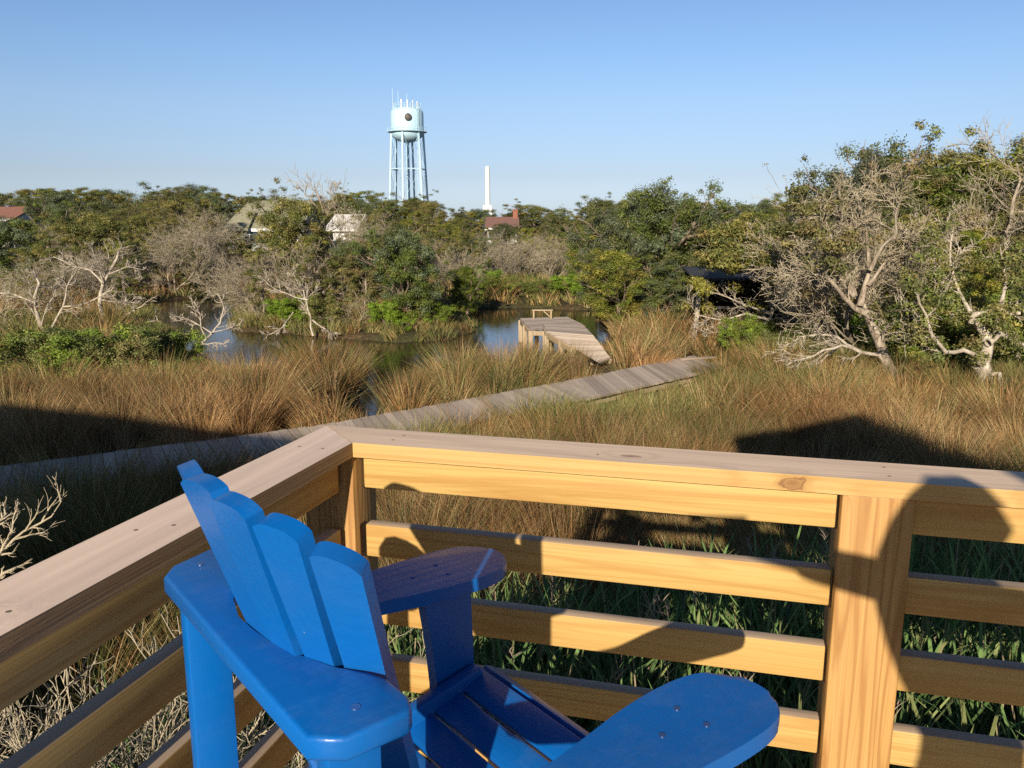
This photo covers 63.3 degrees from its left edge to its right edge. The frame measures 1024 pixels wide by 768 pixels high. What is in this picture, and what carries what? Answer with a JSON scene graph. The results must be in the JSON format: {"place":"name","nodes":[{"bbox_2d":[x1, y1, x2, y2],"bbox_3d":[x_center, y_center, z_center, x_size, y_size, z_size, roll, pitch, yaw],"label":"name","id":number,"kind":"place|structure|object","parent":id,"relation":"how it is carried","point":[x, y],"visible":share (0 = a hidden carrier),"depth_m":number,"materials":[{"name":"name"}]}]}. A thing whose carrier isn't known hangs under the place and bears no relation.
{"place":"outdoors","nodes":[
{"label":"outdoors","id":0,"kind":"place"},
{"bbox_2d":[0,298,613,420],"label":"water","id":1,"kind":"structure","parent":0,"point":[497,324],"depth_m":25.76,"materials":[{"name":"blue liquid"}]},
{"bbox_2d":[169,285,243,349],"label":"dead tree","id":2,"kind":"object","parent":1,"relation":"on","point":[231,325],"visible":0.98,"depth_m":24.22,"materials":[{"name":"grey wood"}]},
{"bbox_2d":[518,309,611,364],"bbox_3d":[1.351,-1.006,23.145,1.797,1.598,6.202,-1,11,-6],"label":"dock","id":3,"kind":"object","parent":1,"relation":"in","point":[568,330],"visible":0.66,"depth_m":22.36,"materials":[{"name":"brown wood"}]},
{"bbox_2d":[0,221,1023,767],"bbox_3d":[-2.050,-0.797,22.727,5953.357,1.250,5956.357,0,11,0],"label":"ground","id":4,"kind":"structure","parent":0,"point":[406,337],"depth_m":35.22,"materials":[{"name":"brown plant"}]},
{"bbox_2d":[0,326,39,381],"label":"green bush","id":5,"kind":"object","parent":4,"relation":"on","point":[6,344],"visible":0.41,"depth_m":17.19,"materials":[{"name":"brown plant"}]},
{"bbox_2d":[0,215,50,292],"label":"evergreen tree","id":6,"kind":"object","parent":4,"relation":"on","point":[6,227],"visible":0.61,"depth_m":38.16,"materials":[{"name":"green plant"}]},
{"bbox_2d":[0,266,61,326],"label":"bare shrub","id":7,"kind":"object","parent":4,"relation":"on","point":[13,298],"visible":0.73,"depth_m":29.81,"materials":[{"name":"brown plant"}]},
{"bbox_2d":[0,472,67,578],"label":"bare shrub","id":8,"kind":"object","parent":4,"relation":"on","point":[4,548],"visible":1,"depth_m":2.61,"materials":[{"name":"beige plant"}]},
{"bbox_2d":[0,247,78,310],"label":"windswept tree","id":9,"kind":"object","parent":4,"relation":"on","point":[36,251],"visible":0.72,"depth_m":31.95,"materials":[{"name":"brown plant"}]},
{"bbox_2d":[0,323,79,376],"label":"green bush","id":10,"kind":"object","parent":4,"relation":"on","point":[37,355],"visible":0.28,"depth_m":17.45,"materials":[{"name":"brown plant"}]},
{"bbox_2d":[8,187,87,229],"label":"evergreen tree","id":11,"kind":"object","parent":4,"relation":"on","point":[45,205],"visible":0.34,"depth_m":84.36,"materials":[{"name":"green plant"}]},
{"bbox_2d":[0,324,108,378],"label":"green bush","id":12,"kind":"object","parent":4,"relation":"on","point":[89,346],"visible":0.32,"depth_m":17.44,"materials":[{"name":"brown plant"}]},
{"bbox_2d":[29,200,79,256],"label":"evergreen tree","id":13,"kind":"object","parent":4,"relation":"on","point":[60,211],"visible":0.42,"depth_m":68.79,"materials":[{"name":"green plant"}]},
{"bbox_2d":[0,260,124,328],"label":"dead tree","id":14,"kind":"object","parent":4,"relation":"on","point":[35,306],"visible":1,"depth_m":24.93,"materials":[{"name":"grey wood"}]},
{"bbox_2d":[26,220,114,295],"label":"oak tree","id":15,"kind":"object","parent":4,"relation":"on","point":[60,225],"visible":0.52,"depth_m":37.09,"materials":[{"name":"green plant"}]},
{"bbox_2d":[38,198,142,295],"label":"evergreen tree","id":16,"kind":"object","parent":4,"relation":"on","point":[94,230],"visible":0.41,"depth_m":37.99,"materials":[{"name":"green plant"}]},
{"bbox_2d":[26,321,157,385],"bbox_3d":[-9.046,-0.553,17.914,2.485,1.484,2.974,6,13,29],"label":"green bush","id":17,"kind":"object","parent":4,"relation":"on","point":[93,333],"visible":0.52,"depth_m":17.44,"materials":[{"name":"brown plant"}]},
{"bbox_2d":[0,657,186,766],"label":"bare shrub","id":18,"kind":"object","parent":4,"relation":"on","point":[31,732],"visible":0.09,"depth_m":3.77,"materials":[{"name":"beige plant"}]},
{"bbox_2d":[40,236,147,320],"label":"dead tree","id":19,"kind":"object","parent":4,"relation":"on","point":[103,282],"visible":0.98,"depth_m":26.88,"materials":[{"name":"plant"}]},
{"bbox_2d":[44,241,171,305],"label":"windswept tree","id":20,"kind":"object","parent":4,"relation":"on","point":[86,274],"visible":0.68,"depth_m":33.70,"materials":[{"name":"grey plant"}]},
{"bbox_2d":[65,320,165,381],"bbox_3d":[-8.652,-0.624,18.506,2.423,1.586,2.851,-4,12,-21],"label":"green bush","id":21,"kind":"object","parent":4,"relation":"on","point":[123,351],"visible":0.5,"depth_m":18.05,"materials":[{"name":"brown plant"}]},
{"bbox_2d":[76,197,165,246],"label":"evergreen tree","id":22,"kind":"object","parent":4,"relation":"on","point":[101,207],"visible":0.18,"depth_m":68.63,"materials":[{"name":"green plant"}]},
{"bbox_2d":[100,236,180,291],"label":"windswept tree","id":23,"kind":"object","parent":4,"relation":"on","point":[135,249],"visible":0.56,"depth_m":40.57,"materials":[{"name":"grey plant"}]},
{"bbox_2d":[118,203,176,263],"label":"evergreen tree","id":24,"kind":"object","parent":4,"relation":"on","point":[139,222],"visible":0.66,"depth_m":55.02,"materials":[{"name":"green plant"}]},
{"bbox_2d":[0,605,299,767],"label":"bare shrub","id":25,"kind":"object","parent":4,"relation":"on","point":[46,706],"visible":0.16,"depth_m":3.43,"materials":[{"name":"beige plant"}]},
{"bbox_2d":[110,320,192,369],"bbox_3d":[-8.348,-0.749,18.886,1.830,1.412,2.238,-1,11,-7],"label":"green bush","id":26,"kind":"object","parent":4,"relation":"on","point":[167,336],"visible":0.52,"depth_m":19.11,"materials":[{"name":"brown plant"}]},
{"bbox_2d":[0,616,306,767],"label":"bare shrub","id":27,"kind":"object","parent":4,"relation":"on","point":[59,704],"visible":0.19,"depth_m":3.00,"materials":[{"name":"beige plant"}]},
{"bbox_2d":[134,217,206,271],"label":"windswept tree","id":28,"kind":"object","parent":4,"relation":"on","point":[169,219],"visible":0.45,"depth_m":54.81,"materials":[{"name":"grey plant"}]},
{"bbox_2d":[121,181,219,231],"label":"evergreen tree","id":29,"kind":"object","parent":4,"relation":"on","point":[201,189],"visible":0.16,"depth_m":128.12,"materials":[{"name":"green plant"}]},
{"bbox_2d":[143,186,200,236],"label":"oak tree","id":30,"kind":"object","parent":4,"relation":"on","point":[167,192],"visible":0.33,"depth_m":93.15,"materials":[{"name":"green plant"}]},
{"bbox_2d":[134,199,214,254],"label":"oak tree","id":31,"kind":"object","parent":4,"relation":"on","point":[171,205],"visible":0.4,"depth_m":66.51,"materials":[{"name":"green plant"}]},
{"bbox_2d":[148,328,209,373],"bbox_3d":[-7.917,-0.730,19.545,1.835,1.144,1.533,-10,15,-42],"label":"green bush","id":32,"kind":"object","parent":4,"relation":"on","point":[197,347],"visible":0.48,"depth_m":19.64,"materials":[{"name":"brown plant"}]},
{"bbox_2d":[129,210,230,294],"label":"bare tree","id":33,"kind":"object","parent":4,"relation":"on","point":[170,254],"visible":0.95,"depth_m":40.22,"materials":[{"name":"grey plant"}]},
{"bbox_2d":[164,246,215,291],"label":"oak tree","id":34,"kind":"object","parent":4,"relation":"on","point":[184,277],"visible":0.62,"depth_m":41.36,"materials":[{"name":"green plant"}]},
{"bbox_2d":[159,190,233,244],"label":"evergreen tree","id":35,"kind":"object","parent":4,"relation":"on","point":[213,199],"visible":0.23,"depth_m":100.43,"materials":[{"name":"green plant"}]},
{"bbox_2d":[144,208,254,268],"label":"bare tree","id":36,"kind":"object","parent":4,"relation":"on","point":[212,235],"visible":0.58,"depth_m":57.21,"materials":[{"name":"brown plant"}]},
{"bbox_2d":[168,198,236,252],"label":"windswept tree","id":37,"kind":"object","parent":4,"relation":"on","point":[204,216],"visible":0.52,"depth_m":76.58,"materials":[{"name":"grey plant"}]},
{"bbox_2d":[0,628,429,767],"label":"bare shrub","id":38,"kind":"object","parent":4,"relation":"on","point":[172,711],"visible":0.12,"depth_m":3.50,"materials":[{"name":"beige plant"}]},
{"bbox_2d":[189,248,303,318],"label":"windswept tree","id":39,"kind":"object","parent":4,"relation":"on","point":[258,253],"visible":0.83,"depth_m":30.12,"materials":[{"name":"grey plant"}]},
{"bbox_2d":[222,200,323,250],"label":"house","id":40,"kind":"structure","parent":4,"relation":"on","point":[241,221],"depth_m":83.35,"materials":[{"name":"white"}]},
{"bbox_2d":[232,176,333,300],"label":"evergreen tree","id":41,"kind":"object","parent":4,"relation":"on","point":[286,232],"visible":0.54,"depth_m":31.48,"materials":[{"name":"green plant"}]},
{"bbox_2d":[263,295,311,328],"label":"green bush","id":42,"kind":"object","parent":4,"relation":"on","point":[287,307],"visible":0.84,"depth_m":28.33,"materials":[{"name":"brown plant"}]},
{"bbox_2d":[253,259,340,339],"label":"dead tree","id":43,"kind":"object","parent":4,"relation":"on","point":[302,288],"visible":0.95,"depth_m":26.41,"materials":[{"name":"grey wood"}]},
{"bbox_2d":[238,234,369,307],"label":"windswept tree","id":44,"kind":"object","parent":4,"relation":"on","point":[310,276],"visible":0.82,"depth_m":30.12,"materials":[{"name":"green plant"}]},
{"bbox_2d":[251,168,378,298],"bbox_3d":[-7.204,-5.560,33.359,5.347,5.964,4.341,3,11,13],"label":"bare tree","id":45,"kind":"object","parent":4,"relation":"on","point":[345,223],"visible":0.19,"depth_m":32.70,"materials":[{"name":"grey plant"}]},
{"bbox_2d":[280,162,367,253],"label":"bare tree","id":46,"kind":"object","parent":4,"relation":"on","point":[322,197],"visible":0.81,"depth_m":33.81,"materials":[{"name":"grey plant"}]},
{"bbox_2d":[293,295,368,328],"bbox_3d":[-6.111,-2.408,27.941,2.534,1.263,2.154,1,11,6],"label":"green bush","id":47,"kind":"object","parent":4,"relation":"on","point":[316,310],"visible":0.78,"depth_m":27.70,"materials":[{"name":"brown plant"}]},
{"bbox_2d":[312,228,381,307],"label":"evergreen tree","id":48,"kind":"object","parent":4,"relation":"on","point":[343,266],"visible":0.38,"depth_m":30.78,"materials":[{"name":"green plant"}]},
{"bbox_2d":[319,241,392,317],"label":"oak tree","id":49,"kind":"object","parent":4,"relation":"on","point":[359,272],"visible":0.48,"depth_m":30.01,"materials":[{"name":"green plant"}]},
{"bbox_2d":[0,355,732,503],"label":"boardwalk","id":50,"kind":"structure","parent":4,"relation":"on","point":[641,377],"depth_m":14.43,"materials":[{"name":"grey wood"}]},
{"bbox_2d":[339,198,412,230],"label":"evergreen tree","id":51,"kind":"object","parent":4,"relation":"on","point":[357,206],"visible":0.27,"depth_m":86.01,"materials":[{"name":"green plant"}]},
{"bbox_2d":[326,226,454,327],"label":"evergreen tree","id":52,"kind":"object","parent":4,"relation":"on","point":[387,264],"visible":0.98,"depth_m":27.32,"materials":[{"name":"green plant"}]},
{"bbox_2d":[365,298,416,332],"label":"green bush","id":53,"kind":"object","parent":4,"relation":"on","point":[388,309],"visible":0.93,"depth_m":26.89,"materials":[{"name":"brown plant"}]},
{"bbox_2d":[358,209,435,309],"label":"evergreen tree","id":54,"kind":"object","parent":4,"relation":"on","point":[389,232],"visible":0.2,"depth_m":29.90,"materials":[{"name":"green plant"}]},
{"bbox_2d":[387,92,428,226],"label":"water tower","id":55,"kind":"structure","parent":4,"relation":"on","point":[407,125],"depth_m":238.09,"materials":[{"name":"metal"}]},
{"bbox_2d":[415,300,457,324],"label":"green bush","id":56,"kind":"object","parent":4,"relation":"on","point":[444,311],"visible":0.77,"depth_m":28.21,"materials":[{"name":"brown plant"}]},
{"bbox_2d":[420,223,473,268],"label":"oak tree","id":57,"kind":"object","parent":4,"relation":"on","point":[439,226],"visible":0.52,"depth_m":56.46,"materials":[{"name":"green plant"}]},
{"bbox_2d":[418,235,490,305],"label":"bare tree","id":58,"kind":"object","parent":4,"relation":"on","point":[448,269],"visible":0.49,"depth_m":33.49,"materials":[{"name":"grey plant"}]},
{"bbox_2d":[439,231,485,269],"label":"oak tree","id":59,"kind":"object","parent":4,"relation":"on","point":[466,243],"visible":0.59,"depth_m":45.51,"materials":[{"name":"green plant"}]},
{"bbox_2d":[444,257,490,316],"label":"evergreen tree","id":60,"kind":"object","parent":4,"relation":"on","point":[464,276],"visible":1,"depth_m":31.67,"materials":[{"name":"green plant"}]},
{"bbox_2d":[479,226,529,276],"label":"bare tree","id":61,"kind":"object","parent":4,"relation":"on","point":[507,255],"visible":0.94,"depth_m":46.85,"materials":[{"name":"grey plant"}]},
{"bbox_2d":[474,273,546,298],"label":"green bush","id":62,"kind":"object","parent":4,"relation":"on","point":[495,282],"visible":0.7,"depth_m":37.77,"materials":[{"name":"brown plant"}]},
{"bbox_2d":[501,198,547,239],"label":"evergreen tree","id":63,"kind":"object","parent":4,"relation":"on","point":[534,217],"visible":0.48,"depth_m":125.31,"materials":[{"name":"green plant"}]},
{"bbox_2d":[501,227,558,275],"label":"tree","id":64,"kind":"object","parent":4,"relation":"on","point":[528,257],"visible":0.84,"depth_m":49.34,"materials":[{"name":"grey plant"}]},
{"bbox_2d":[47,520,1023,767],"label":"reeds","id":65,"kind":"object","parent":4,"relation":"on","point":[1005,642],"visible":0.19,"depth_m":4.70,"materials":[{"name":"green plant"}]},
{"bbox_2d":[525,226,573,277],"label":"bare tree","id":66,"kind":"object","parent":4,"relation":"on","point":[555,258],"visible":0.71,"depth_m":46.74,"materials":[{"name":"grey plant"}]},
{"bbox_2d":[539,208,580,252],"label":"evergreen tree","id":67,"kind":"object","parent":4,"relation":"on","point":[558,228],"visible":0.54,"depth_m":67.07,"materials":[{"name":"green plant"}]},
{"bbox_2d":[547,271,588,303],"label":"green bush","id":68,"kind":"object","parent":4,"relation":"on","point":[572,285],"visible":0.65,"depth_m":36.75,"materials":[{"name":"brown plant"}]},
{"bbox_2d":[552,197,643,326],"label":"evergreen tree","id":69,"kind":"object","parent":4,"relation":"on","point":[600,228],"visible":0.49,"depth_m":28.40,"materials":[{"name":"green plant"}]},
{"bbox_2d":[564,235,662,324],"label":"evergreen tree","id":70,"kind":"object","parent":4,"relation":"on","point":[599,296],"visible":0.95,"depth_m":25.84,"materials":[{"name":"green plant"}]},
{"bbox_2d":[632,250,702,326],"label":"evergreen tree","id":71,"kind":"object","parent":4,"relation":"on","point":[665,284],"visible":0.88,"depth_m":25.39,"materials":[{"name":"green plant"}]},
{"bbox_2d":[629,175,720,304],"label":"evergreen tree","id":72,"kind":"object","parent":4,"relation":"on","point":[653,237],"visible":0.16,"depth_m":29.12,"materials":[{"name":"green plant"}]},
{"bbox_2d":[589,177,765,311],"bbox_3d":[5.547,-4.592,28.903,6.117,5.251,4.031,5,12,26],"label":"evergreen tree","id":73,"kind":"object","parent":4,"relation":"on","point":[658,200],"visible":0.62,"depth_m":28.27,"materials":[{"name":"green plant"}]},
{"bbox_2d":[677,266,796,345],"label":"shed","id":74,"kind":"structure","parent":4,"relation":"on","point":[717,277],"depth_m":25.09,"materials":[{"name":"brown wood"}]},
{"bbox_2d":[689,210,797,319],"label":"windswept tree","id":75,"kind":"object","parent":4,"relation":"on","point":[747,215],"visible":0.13,"depth_m":26.70,"materials":[{"name":"green plant"}]},
{"bbox_2d":[714,311,776,358],"bbox_3d":[5.776,-1.122,20.791,1.506,1.396,1.841,5,12,25],"label":"green bush","id":76,"kind":"object","parent":4,"relation":"on","point":[750,328],"visible":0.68,"depth_m":20.77,"materials":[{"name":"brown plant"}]},
{"bbox_2d":[669,218,841,338],"bbox_3d":[6.429,-2.530,22.093,4.784,3.740,2.496,-3,12,-14],"label":"pale tree","id":77,"kind":"object","parent":4,"relation":"on","point":[723,253],"visible":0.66,"depth_m":21.86,"materials":[{"name":"green plant"}]},
{"bbox_2d":[741,326,815,359],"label":"green bush","id":78,"kind":"object","parent":4,"relation":"on","point":[764,332],"visible":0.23,"depth_m":19.97,"materials":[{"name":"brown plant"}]},
{"bbox_2d":[710,210,865,325],"bbox_3d":[8.279,-3.119,24.369,4.301,4.033,4.580,6,13,28],"label":"oak tree","id":79,"kind":"object","parent":4,"relation":"on","point":[766,219],"visible":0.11,"depth_m":24.42,"materials":[{"name":"green plant"}]},
{"bbox_2d":[783,310,863,351],"bbox_3d":[7.822,-1.046,20.445,2.808,1.542,2.386,5,12,24],"label":"green bush","id":80,"kind":"object","parent":4,"relation":"on","point":[806,331],"visible":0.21,"depth_m":20.14,"materials":[{"name":"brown plant"}]},
{"bbox_2d":[737,163,952,359],"bbox_3d":[7.837,-2.597,19.432,4.958,4.872,6.060,4,12,18],"label":"bare tree","id":81,"kind":"object","parent":4,"relation":"on","point":[847,315],"visible":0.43,"depth_m":18.94,"materials":[{"name":"grey plant"}]},
{"bbox_2d":[759,152,968,391],"bbox_3d":[7.364,-2.250,17.408,4.336,5.061,3.142,0,11,0],"label":"twisted tree","id":82,"kind":"object","parent":4,"relation":"on","point":[833,264],"visible":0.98,"depth_m":17.09,"materials":[{"name":"grey plant"}]},
{"bbox_2d":[787,130,942,308],"bbox_3d":[10.833,-4.487,25.876,6.545,6.178,4.314,-7,13,-31],"label":"evergreen tree","id":83,"kind":"object","parent":4,"relation":"on","point":[858,175],"visible":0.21,"depth_m":25.06,"materials":[{"name":"green plant"}]},
{"bbox_2d":[825,303,943,361],"bbox_3d":[8.968,-1.077,20.146,2.796,1.622,3.345,0,11,1],"label":"green bush","id":84,"kind":"object","parent":4,"relation":"on","point":[853,321],"visible":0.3,"depth_m":19.39,"materials":[{"name":"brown plant"}]},
{"bbox_2d":[826,123,962,232],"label":"evergreen tree","id":85,"kind":"object","parent":4,"relation":"on","point":[852,152],"visible":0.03,"depth_m":25.59,"materials":[{"name":"green plant"}]},
{"bbox_2d":[856,213,972,318],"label":"oak tree","id":86,"kind":"object","parent":4,"relation":"on","point":[906,217],"visible":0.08,"depth_m":22.91,"materials":[{"name":"green plant"}]},
{"bbox_2d":[848,172,1002,267],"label":"windswept tree","id":87,"kind":"object","parent":4,"relation":"on","point":[944,179],"visible":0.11,"depth_m":24.34,"materials":[{"name":"green plant"}]},
{"bbox_2d":[853,119,1014,217],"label":"evergreen tree","id":88,"kind":"object","parent":4,"relation":"on","point":[930,156],"visible":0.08,"depth_m":26.69,"materials":[{"name":"green plant"}]},
{"bbox_2d":[873,254,997,309],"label":"evergreen tree","id":89,"kind":"object","parent":4,"relation":"on","point":[908,300],"visible":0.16,"depth_m":22.00,"materials":[{"name":"green plant"}]},
{"bbox_2d":[857,141,1023,297],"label":"evergreen tree","id":90,"kind":"object","parent":4,"relation":"on","point":[947,189],"visible":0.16,"depth_m":24.82,"materials":[{"name":"green plant"}]},
{"bbox_2d":[859,277,1023,382],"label":"green bush","id":91,"kind":"object","parent":4,"relation":"on","point":[945,330],"visible":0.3,"depth_m":18.18,"materials":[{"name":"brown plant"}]},
{"bbox_2d":[879,165,1014,286],"bbox_3d":[12.663,-3.404,23.526,4.390,5.394,3.563,8,14,36],"label":"bare tree","id":92,"kind":"object","parent":4,"relation":"on","point":[979,207],"visible":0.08,"depth_m":22.74,"materials":[{"name":"grey plant"}]},
{"bbox_2d":[883,294,1022,377],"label":"green bush","id":93,"kind":"object","parent":4,"relation":"on","point":[895,313],"visible":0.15,"depth_m":18.15,"materials":[{"name":"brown plant"}]},
{"bbox_2d":[888,201,1023,395],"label":"gnarled oak","id":94,"kind":"object","parent":4,"relation":"on","point":[981,320],"visible":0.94,"depth_m":16.17,"materials":[{"name":"green plant"}]},
{"bbox_2d":[899,125,1023,248],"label":"evergreen tree","id":95,"kind":"object","parent":4,"relation":"on","point":[981,164],"visible":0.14,"depth_m":25.15,"materials":[{"name":"green plant"}]},
{"bbox_2d":[912,225,1015,298],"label":"oak tree","id":96,"kind":"object","parent":4,"relation":"on","point":[977,235],"visible":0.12,"depth_m":21.87,"materials":[{"name":"green plant"}]},
{"bbox_2d":[905,219,1023,302],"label":"oak tree","id":97,"kind":"object","parent":4,"relation":"on","point":[1020,235],"visible":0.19,"depth_m":22.07,"materials":[{"name":"green plant"}]},
{"bbox_2d":[923,111,1023,270],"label":"bare tree","id":98,"kind":"object","parent":4,"relation":"on","point":[969,213],"visible":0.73,"depth_m":22.29,"materials":[{"name":"grey plant"}]},
{"bbox_2d":[939,136,1023,241],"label":"evergreen tree","id":99,"kind":"object","parent":4,"relation":"on","point":[1010,185],"visible":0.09,"depth_m":24.92,"materials":[{"name":"green plant"}]},
{"bbox_2d":[956,242,1023,303],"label":"evergreen tree","id":100,"kind":"object","parent":4,"relation":"on","point":[986,276],"visible":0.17,"depth_m":20.39,"materials":[{"name":"green plant"}]},
{"bbox_2d":[0,0,1023,220],"label":"sky","id":101,"kind":"structure","parent":0,"point":[563,101],"materials":[{"name":"blue"}]},
{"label":"deck","id":102,"kind":"object","parent":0,"visible":0},
{"bbox_2d":[164,459,779,767],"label":"adirondack chair","id":103,"kind":"object","parent":102,"relation":"on","point":[303,654],"visible":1,"depth_m":1.14,"materials":[{"name":"blue paint"}]},
{"bbox_2d":[0,425,1023,767],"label":"deck railing","id":104,"kind":"object","parent":102,"relation":"on","point":[76,603],"visible":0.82,"depth_m":1.91,"materials":[{"name":"brown wood"}]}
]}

